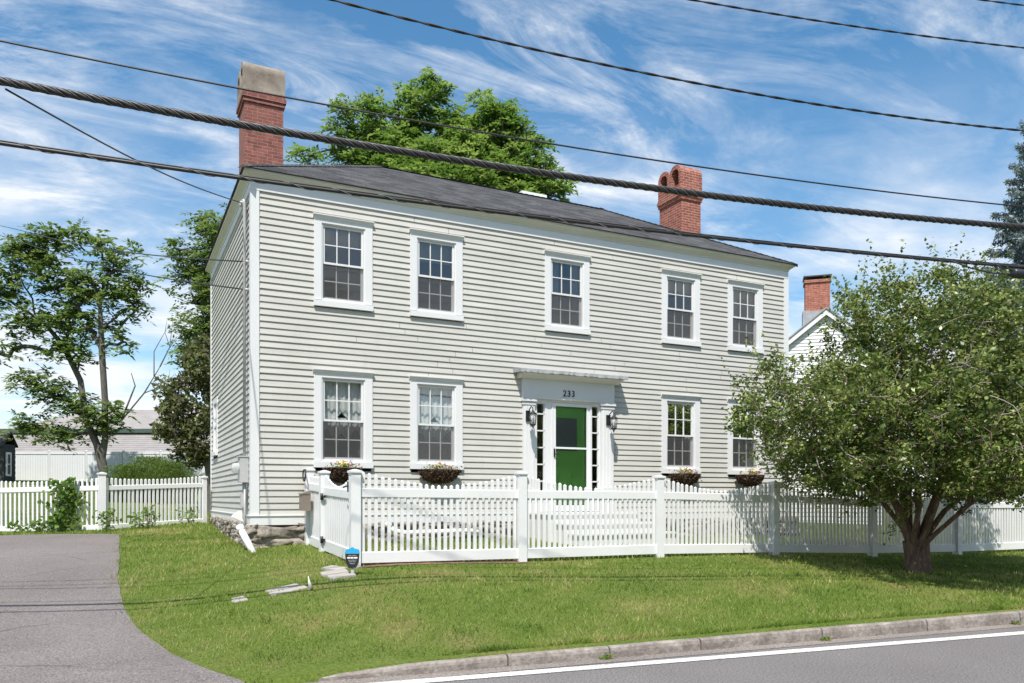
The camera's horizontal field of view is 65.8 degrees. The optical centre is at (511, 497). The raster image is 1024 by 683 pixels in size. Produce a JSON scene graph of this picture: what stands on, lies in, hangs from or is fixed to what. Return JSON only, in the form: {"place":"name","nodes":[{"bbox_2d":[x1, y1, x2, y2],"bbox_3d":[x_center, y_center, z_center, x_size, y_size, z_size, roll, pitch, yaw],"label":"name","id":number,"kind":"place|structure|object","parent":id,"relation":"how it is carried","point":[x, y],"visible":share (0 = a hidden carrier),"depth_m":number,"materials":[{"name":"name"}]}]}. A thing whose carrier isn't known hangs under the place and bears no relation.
{"place":"outdoors","nodes":[
{"label":"outdoors","id":0,"kind":"place"},
{"bbox_2d":[0,534,244,682],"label":"driveway","id":1,"kind":"structure","parent":0,"point":[58,608],"depth_m":8.14,"materials":[{"name":"grey asphalt"}]},
{"bbox_2d":[0,76,1023,229],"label":"overhead cable","id":2,"kind":"object","parent":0,"point":[116,102],"visible":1,"depth_m":7.51,"materials":[{"name":"black rubber"}]},
{"bbox_2d":[0,140,1023,268],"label":"overhead cable","id":3,"kind":"object","parent":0,"point":[105,158],"visible":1,"depth_m":7.53,"materials":[{"name":"black rubber"}]},
{"bbox_2d":[952,261,1023,278],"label":"splice case","id":4,"kind":"object","parent":3,"relation":"hanging from","point":[1016,273],"visible":1,"depth_m":9.37,"materials":[{"name":"black plastic"}]},
{"bbox_2d":[0,40,1023,206],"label":"overhead cable","id":5,"kind":"object","parent":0,"point":[91,59],"visible":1,"depth_m":7.54,"materials":[{"name":"black rubber"}]},
{"bbox_2d":[0,0,1023,497],"label":"sky","id":6,"kind":"structure","parent":0,"point":[323,48],"materials":[{"name":"blue"}]},
{"bbox_2d":[0,480,1023,682],"bbox_3d":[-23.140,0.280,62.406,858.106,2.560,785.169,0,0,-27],"label":"lawn ground","id":7,"kind":"structure","parent":0,"point":[308,672],"depth_m":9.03,"materials":[{"name":"green plant"}]},
{"bbox_2d":[0,431,17,481],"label":"dark shed","id":8,"kind":"structure","parent":7,"relation":"on","point":[7,459],"depth_m":39.29,"materials":[{"name":"black wood"}]},
{"bbox_2d":[6,452,11,475],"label":"window","id":9,"kind":"structure","parent":8,"relation":"in","point":[8,454],"depth_m":39.32,"materials":[{"name":"white plastic"}]},
{"bbox_2d":[0,520,53,532],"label":"weed plant","id":10,"kind":"object","parent":7,"relation":"on","point":[20,528],"visible":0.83,"depth_m":15.58,"materials":[{"name":"green plant"}]},
{"bbox_2d":[27,519,63,531],"bbox_3d":[-9.153,0.567,15.674,0.773,0.325,0.497,0,0,-27],"label":"weed plant","id":11,"kind":"object","parent":7,"relation":"on","point":[44,524],"visible":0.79,"depth_m":15.60,"materials":[{"name":"green plant"}]},
{"bbox_2d":[0,216,176,473],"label":"locust tree","id":12,"kind":"object","parent":7,"relation":"on","point":[38,261],"visible":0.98,"depth_m":35.77,"materials":[{"name":"green plant"}]},
{"bbox_2d":[0,472,207,531],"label":"picket fence","id":13,"kind":"object","parent":7,"relation":"on","point":[102,487],"visible":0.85,"depth_m":15.99,"materials":[{"name":"white wood"}]},
{"bbox_2d":[37,477,90,531],"bbox_3d":[-8.877,0.143,15.694,0.941,1.153,0.602,0,0,-11],"label":"climbing vine","id":14,"kind":"object","parent":13,"relation":"attached to","point":[67,493],"visible":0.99,"depth_m":15.63,"materials":[{"name":"green plant"}]},
{"bbox_2d":[0,410,209,451],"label":"long building","id":15,"kind":"structure","parent":7,"relation":"on","point":[140,440],"depth_m":62.91,"materials":[{"name":"beige"}]},
{"bbox_2d":[92,508,118,532],"bbox_3d":[-7.902,0.450,15.388,0.460,0.522,0.440,0,0,-14],"label":"weed plant","id":16,"kind":"object","parent":7,"relation":"on","point":[105,518],"visible":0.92,"depth_m":15.37,"materials":[{"name":"green plant"}]},
{"bbox_2d":[15,450,204,480],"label":"screen fence","id":17,"kind":"object","parent":7,"relation":"on","point":[61,466],"visible":0.42,"depth_m":42.48,"materials":[{"name":"plastic"}]},
{"bbox_2d":[84,463,163,501],"bbox_3d":[-13.060,-0.533,26.998,2.764,1.327,2.682,0,0,34],"label":"feathery shrub","id":18,"kind":"object","parent":7,"relation":"on","point":[128,472],"visible":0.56,"depth_m":26.62,"materials":[{"name":"green plant"}]},
{"bbox_2d":[119,507,154,528],"bbox_3d":[-7.535,0.429,16.052,0.594,0.536,0.581,0,0,19],"label":"weed plant","id":19,"kind":"object","parent":7,"relation":"on","point":[135,515],"visible":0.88,"depth_m":15.95,"materials":[{"name":"green plant"}]},
{"bbox_2d":[101,454,195,500],"bbox_3d":[-12.905,-0.716,27.961,3.630,1.626,3.601,0,0,-27],"label":"feathery shrub","id":20,"kind":"object","parent":7,"relation":"on","point":[146,462],"visible":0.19,"depth_m":27.68,"materials":[{"name":"green plant"}]},
{"bbox_2d":[145,505,160,528],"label":"weed plant","id":21,"kind":"object","parent":7,"relation":"on","point":[154,518],"visible":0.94,"depth_m":15.93,"materials":[{"name":"green plant"}]},
{"bbox_2d":[127,461,204,502],"bbox_3d":[-11.581,-0.571,27.036,3.157,1.478,3.306,0,0,21],"label":"feathery shrub","id":22,"kind":"object","parent":7,"relation":"on","point":[169,471],"visible":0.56,"depth_m":26.61,"materials":[{"name":"green plant"}]},
{"bbox_2d":[149,333,209,511],"bbox_3d":[-9.219,-2.059,23.013,2.464,5.511,1.949,0,0,-27],"label":"maple tree","id":23,"kind":"object","parent":7,"relation":"on","point":[195,449],"visible":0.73,"depth_m":22.66,"materials":[{"name":"green plant"}]},
{"bbox_2d":[149,202,226,372],"bbox_3d":[-8.960,-4.356,24.901,4.459,9.956,3.648,0,0,-27],"label":"ash tree","id":24,"kind":"object","parent":7,"relation":"on","point":[208,227],"visible":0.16,"depth_m":24.62,"materials":[{"name":"green plant"}]},
{"bbox_2d":[175,507,200,523],"bbox_3d":[-6.859,0.390,16.893,0.605,0.441,0.422,0,0,-27],"label":"weed plant","id":25,"kind":"object","parent":7,"relation":"on","point":[191,515],"visible":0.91,"depth_m":16.91,"materials":[{"name":"green plant"}]},
{"bbox_2d":[231,598,247,602],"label":"paving slab","id":26,"kind":"structure","parent":7,"relation":"on","point":[239,600],"depth_m":8.99,"materials":[{"name":"stone"}]},
{"bbox_2d":[236,524,255,551],"bbox_3d":[-4.062,0.645,12.113,0.469,0.491,0.120,0,0,39],"label":"drain pipe","id":27,"kind":"object","parent":7,"relation":"on","point":[241,531],"visible":0.84,"depth_m":12.09,"materials":[{"name":"plastic"}]},
{"bbox_2d":[265,583,299,592],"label":"paving slab","id":28,"kind":"structure","parent":7,"relation":"on","point":[280,588],"depth_m":9.40,"materials":[{"name":"stone"}]},
{"bbox_2d":[268,585,307,595],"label":"paving slab","id":29,"kind":"structure","parent":7,"relation":"on","point":[290,589],"depth_m":9.28,"materials":[{"name":"stone"}]},
{"bbox_2d":[304,468,330,551],"bbox_3d":[-3.041,0.298,12.313,0.159,1.574,1.179,0,0,-27],"label":"picket fence","id":30,"kind":"object","parent":7,"relation":"on","point":[314,521],"visible":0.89,"depth_m":12.32,"materials":[{"name":"white plastic"}]},
{"bbox_2d":[302,469,305,481],"bbox_3d":[-3.315,-0.360,12.668,0.040,0.201,0.204,0,0,-27],"label":"hose hook","id":31,"kind":"object","parent":30,"relation":"attached to","point":[303,477],"visible":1,"depth_m":12.66,"materials":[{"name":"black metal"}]},
{"bbox_2d":[298,491,310,510],"bbox_3d":[-3.268,0.043,12.468,0.135,0.315,0.320,0,0,-27],"label":"mailbox","id":32,"kind":"object","parent":30,"relation":"attached to","point":[304,500],"visible":1,"depth_m":12.35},
{"bbox_2d":[320,475,348,558],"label":"garden gate","id":33,"kind":"structure","parent":30,"relation":"attached to","point":[336,539],"depth_m":11.15,"materials":[{"name":"white plastic"}]},
{"bbox_2d":[320,569,347,576],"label":"paving slab","id":34,"kind":"structure","parent":7,"relation":"on","point":[326,573],"depth_m":9.94,"materials":[{"name":"concrete"}]},
{"bbox_2d":[322,565,346,570],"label":"paving slab","id":35,"kind":"structure","parent":7,"relation":"on","point":[330,567],"depth_m":10.18,"materials":[{"name":"concrete"}]},
{"bbox_2d":[327,572,355,579],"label":"paving slab","id":36,"kind":"structure","parent":7,"relation":"on","point":[342,575],"depth_m":9.75,"materials":[{"name":"stone"}]},
{"bbox_2d":[345,547,359,573],"bbox_3d":[-1.978,0.850,9.811,0.184,0.482,0.030,0,0,-9],"label":"yard sign","id":37,"kind":"object","parent":36,"relation":"on","point":[352,561],"visible":0.98,"depth_m":9.80,"materials":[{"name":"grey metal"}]},
{"bbox_2d":[283,66,582,201],"bbox_3d":[-2.674,-7.022,27.426,8.041,15.531,7.800,0,0,44],"label":"ash tree","id":38,"kind":"object","parent":7,"relation":"on","point":[494,117],"visible":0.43,"depth_m":26.91,"materials":[{"name":"green plant"}]},
{"bbox_2d":[385,522,482,534],"bbox_3d":[-1.296,0.499,13.271,1.703,0.275,0.161,0,0,-21],"label":"ground pipe","id":39,"kind":"object","parent":7,"relation":"on","point":[398,531],"visible":0.43,"depth_m":13.15,"materials":[{"name":"plastic"}]},
{"bbox_2d":[359,560,530,567],"bbox_3d":[-0.891,0.894,10.876,2.500,0.065,0.250,0,0,-27],"label":"soil strip","id":40,"kind":"object","parent":7,"relation":"on","point":[423,562],"visible":0.83,"depth_m":10.79,"materials":[{"name":"brown soil"}]},
{"bbox_2d":[200,61,799,547],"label":"clapboard house","id":41,"kind":"structure","parent":7,"relation":"on","point":[396,341],"depth_m":14.58,"materials":[{"name":"beige wood"}]},
{"bbox_2d":[0,235,247,290],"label":"service wire","id":42,"kind":"object","parent":41,"relation":"attached to","point":[246,289],"visible":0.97,"depth_m":16.70,"materials":[{"name":"black rubber"}]},
{"bbox_2d":[2,226,248,262],"bbox_3d":[-13.313,-7.774,23.364,0.070,7.999,27.993,0,0,-40],"label":"service wire","id":43,"kind":"object","parent":41,"relation":"attached to","point":[246,261],"visible":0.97,"depth_m":16.54,"materials":[{"name":"black rubber"}]},
{"bbox_2d":[5,88,246,214],"bbox_3d":[-4.221,-4.076,9.721,0.131,1.487,6.506,0,0,-2],"label":"service wire","id":44,"kind":"object","parent":41,"relation":"attached to","point":[61,120],"visible":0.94,"depth_m":8.11,"materials":[{"name":"black rubber"}]},
{"bbox_2d":[211,396,218,456],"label":"window","id":45,"kind":"structure","parent":41,"relation":"in","point":[215,452],"depth_m":17.03,"materials":[{"name":"white glass"}]},
{"bbox_2d":[231,511,243,521],"bbox_3d":[-4.545,0.300,13.116,0.180,0.180,0.200,0,0,-27],"label":"wall vent","id":46,"kind":"object","parent":41,"relation":"attached to","point":[237,515],"depth_m":13.03,"materials":[{"name":"plastic"}]},
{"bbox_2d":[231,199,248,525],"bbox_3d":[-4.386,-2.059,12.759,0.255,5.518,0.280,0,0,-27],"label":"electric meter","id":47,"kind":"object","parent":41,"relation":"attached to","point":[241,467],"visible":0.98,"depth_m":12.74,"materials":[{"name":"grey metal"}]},
{"bbox_2d":[322,460,362,483],"bbox_3d":[-2.763,-0.428,12.975,0.694,0.413,0.272,0,0,-27],"label":"flower basket","id":48,"kind":"object","parent":41,"relation":"attached to","point":[340,474],"visible":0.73,"depth_m":12.91,"materials":[{"name":"brown wicker"}]},
{"bbox_2d":[313,212,373,311],"bbox_3d":[-2.818,-3.890,13.183,1.016,1.500,0.229,0,0,-27],"label":"window","id":49,"kind":"structure","parent":41,"relation":"in","point":[336,231],"depth_m":13.18,"materials":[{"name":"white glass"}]},
{"bbox_2d":[313,368,373,467],"bbox_3d":[-2.815,-1.305,13.178,1.016,1.610,0.217,0,0,-27],"label":"window","id":50,"kind":"structure","parent":41,"relation":"in","point":[350,393],"depth_m":13.21,"materials":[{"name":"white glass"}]},
{"bbox_2d":[409,228,464,320],"bbox_3d":[-1.346,-3.890,13.917,1.016,1.500,0.229,0,0,-27],"label":"window","id":51,"kind":"structure","parent":41,"relation":"in","point":[440,248],"depth_m":13.94,"materials":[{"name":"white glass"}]},
{"bbox_2d":[409,375,464,469],"bbox_3d":[-1.343,-1.305,13.912,1.016,1.610,0.217,0,0,-27],"label":"window","id":52,"kind":"structure","parent":41,"relation":"in","point":[440,398],"depth_m":13.96,"materials":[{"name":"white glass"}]},
{"bbox_2d":[418,462,462,484],"bbox_3d":[-1.231,-0.425,13.739,0.824,0.417,0.264,0,0,-27],"label":"flower basket","id":53,"kind":"object","parent":41,"relation":"attached to","point":[437,475],"visible":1,"depth_m":13.69,"materials":[{"name":"brown plant"}]},
{"bbox_2d":[526,406,536,427],"bbox_3d":[0.354,-1.472,14.474,0.164,0.415,0.282,0,0,-27],"label":"wall lantern","id":54,"kind":"object","parent":41,"relation":"attached to","point":[529,413],"depth_m":14.43,"materials":[{"name":"black metal"}]},
{"bbox_2d":[544,249,591,334],"bbox_3d":[1.032,-3.890,15.088,1.016,1.500,0.202,0,0,-27],"label":"window","id":55,"kind":"structure","parent":41,"relation":"in","point":[580,271],"depth_m":15.11,"materials":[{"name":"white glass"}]},
{"bbox_2d":[556,406,585,504],"bbox_3d":[1.098,-0.770,15.146,0.820,2.050,0.053,0,0,-27],"label":"front door","id":56,"kind":"structure","parent":41,"relation":"in","point":[570,421],"depth_m":15.15,"materials":[{"name":"green paint"}]},
{"bbox_2d":[553,403,589,510],"bbox_3d":[1.139,-0.770,15.063,0.816,2.050,0.104,0,0,-27],"label":"storm door","id":57,"kind":"structure","parent":41,"relation":"in","point":[587,407],"depth_m":15.14,"materials":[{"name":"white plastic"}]},
{"bbox_2d":[606,411,617,431],"bbox_3d":[1.929,-1.472,15.259,0.164,0.415,0.282,0,0,-27],"label":"wall lantern","id":58,"kind":"object","parent":41,"relation":"attached to","point":[609,418],"depth_m":15.25,"materials":[{"name":"black metal"}]},
{"bbox_2d":[661,268,701,346],"bbox_3d":[3.442,-3.890,16.304,1.016,1.500,0.229,0,0,-27],"label":"window","id":59,"kind":"structure","parent":41,"relation":"in","point":[674,282],"depth_m":16.32,"materials":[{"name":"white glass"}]},
{"bbox_2d":[661,393,701,473],"bbox_3d":[3.442,-1.305,16.304,1.016,1.610,0.229,0,0,-27],"label":"window","id":60,"kind":"structure","parent":41,"relation":"in","point":[680,417],"depth_m":16.32,"materials":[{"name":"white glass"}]},
{"bbox_2d":[669,467,701,485],"bbox_3d":[3.572,-0.426,16.130,0.928,0.409,0.253,0,0,-27],"label":"flower basket","id":61,"kind":"object","parent":41,"relation":"attached to","point":[684,478],"visible":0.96,"depth_m":16.06,"materials":[{"name":"brown plant"}]},
{"bbox_2d":[727,398,763,474],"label":"window","id":62,"kind":"structure","parent":41,"relation":"in","point":[733,470],"depth_m":16.98,"materials":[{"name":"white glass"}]},
{"bbox_2d":[727,279,764,353],"bbox_3d":[4.990,-3.890,17.076,1.016,1.500,0.229,0,0,-27],"label":"window","id":63,"kind":"structure","parent":41,"relation":"in","point":[753,292],"depth_m":17.10,"materials":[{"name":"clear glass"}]},
{"bbox_2d":[735,469,768,486],"bbox_3d":[5.131,-0.428,16.910,0.824,0.410,0.273,0,0,-27],"label":"flower basket","id":64,"kind":"object","parent":41,"relation":"attached to","point":[750,479],"visible":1,"depth_m":16.84,"materials":[{"name":"brown plant"}]},
{"bbox_2d":[319,610,1023,680],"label":"kerb","id":65,"kind":"structure","parent":7,"relation":"on","point":[756,639],"depth_m":7.74,"materials":[{"name":"concrete"}]},
{"bbox_2d":[347,469,1023,567],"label":"picket fence","id":66,"kind":"object","parent":7,"relation":"on","point":[1009,523],"visible":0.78,"depth_m":12.33,"materials":[{"name":"white wood"}]},
{"bbox_2d":[789,274,886,524],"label":"neighbour house","id":67,"kind":"structure","parent":7,"relation":"on","point":[816,293],"depth_m":27.20,"materials":[{"name":"white wood"}]},
{"bbox_2d":[717,231,1023,572],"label":"lawn tree","id":68,"kind":"object","parent":7,"relation":"on","point":[978,457],"visible":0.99,"depth_m":11.79,"materials":[{"name":"green plant"}]},
{"bbox_2d":[913,120,1023,518],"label":"spruce tree","id":69,"kind":"object","parent":7,"relation":"on","point":[1015,251],"visible":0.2,"depth_m":31.39,"materials":[{"name":"green plant"}]},
{"bbox_2d":[309,627,1023,682],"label":"road","id":70,"kind":"structure","parent":0,"point":[998,659],"depth_m":7.01,"materials":[{"name":"grey asphalt"}]},
{"bbox_2d":[318,623,1023,682],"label":"gutter","id":71,"kind":"object","parent":70,"relation":"on","point":[468,672],"visible":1,"depth_m":7.43,"materials":[{"name":"grey concrete"}]},
{"bbox_2d":[598,654,616,659],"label":"weed tuft","id":72,"kind":"object","parent":71,"relation":"on","point":[605,657],"visible":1,"depth_m":7.35,"materials":[{"name":"green plant"}]},
{"bbox_2d":[820,636,834,640],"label":"weed tuft","id":73,"kind":"object","parent":71,"relation":"on","point":[826,639],"visible":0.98,"depth_m":8.29,"materials":[{"name":"green plant"}]},
{"bbox_2d":[1011,620,1021,624],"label":"weed tuft","id":74,"kind":"object","parent":71,"relation":"on","point":[1017,622],"visible":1,"depth_m":9.36,"materials":[{"name":"green plant"}]},
{"bbox_2d":[374,631,1023,682],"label":"road edge line","id":75,"kind":"object","parent":70,"relation":"on","point":[476,676],"visible":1,"depth_m":7.32,"materials":[{"name":"paint"}]},
{"bbox_2d":[329,0,1023,131],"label":"overhead cable","id":76,"kind":"object","parent":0,"point":[612,66],"visible":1,"depth_m":8.09,"materials":[{"name":"black rubber"}]},
{"bbox_2d":[688,0,1023,48],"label":"overhead cable","id":77,"kind":"object","parent":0,"point":[835,23],"visible":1,"depth_m":8.78,"materials":[{"name":"black rubber"}]},
{"bbox_2d":[979,0,1023,5],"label":"overhead cable","id":78,"kind":"object","parent":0,"point":[1001,2],"visible":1,"depth_m":9.38,"materials":[{"name":"black rubber"}]}
]}

